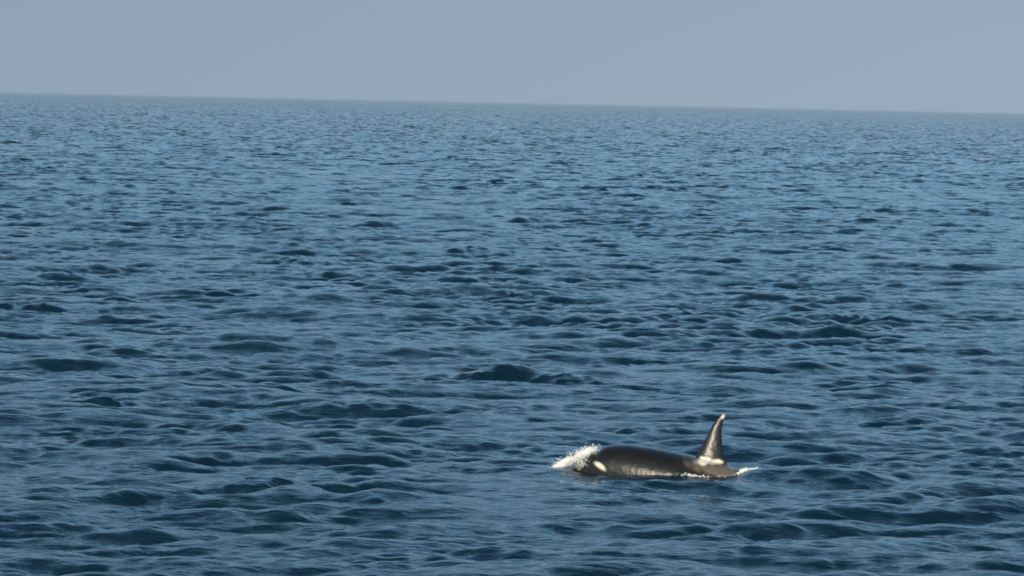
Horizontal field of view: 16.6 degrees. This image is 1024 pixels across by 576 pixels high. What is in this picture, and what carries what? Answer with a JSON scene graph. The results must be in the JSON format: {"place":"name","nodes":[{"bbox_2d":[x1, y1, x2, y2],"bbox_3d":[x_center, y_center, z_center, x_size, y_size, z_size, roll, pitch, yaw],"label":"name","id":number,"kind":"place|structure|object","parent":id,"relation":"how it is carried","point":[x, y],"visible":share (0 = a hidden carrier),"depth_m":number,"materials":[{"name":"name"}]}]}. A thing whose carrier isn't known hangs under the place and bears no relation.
{"place":"outdoors","nodes":[
{"label":"outdoors","id":0,"kind":"place"},
{"bbox_2d":[0,93,1023,575],"bbox_3d":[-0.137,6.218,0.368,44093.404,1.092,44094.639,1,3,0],"label":"sea","id":1,"kind":"structure","parent":0,"point":[282,337],"depth_m":91.80,"materials":[{"name":"liquid"}]},
{"bbox_2d":[548,444,601,469],"bbox_3d":[1.071,2.868,59.471,0.914,0.513,1.534,1,3,0],"label":"spray","id":2,"kind":"object","parent":1,"relation":"on","point":[588,451],"visible":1,"depth_m":59.24,"materials":[{"name":"white liquid"}]},
{"bbox_2d":[572,414,741,476],"bbox_3d":[3.984,3.188,58.833,6.132,2.100,2.154,2,3,14],"label":"orca","id":3,"kind":"object","parent":1,"relation":"on","point":[709,460],"visible":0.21,"depth_m":58.92,"materials":[{"name":"black"}]},
{"bbox_2d":[683,467,757,478],"bbox_3d":[3.399,3.095,58.929,2.225,0.214,1.010,0,3,-21],"label":"foam","id":4,"kind":"object","parent":1,"relation":"on","point":[744,470],"visible":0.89,"depth_m":58.72,"materials":[{"name":"white liquid"}]},
{"bbox_2d":[0,0,1023,113],"label":"sky","id":5,"kind":"structure","parent":0,"point":[951,56],"materials":[{"name":"blue"}]}
]}

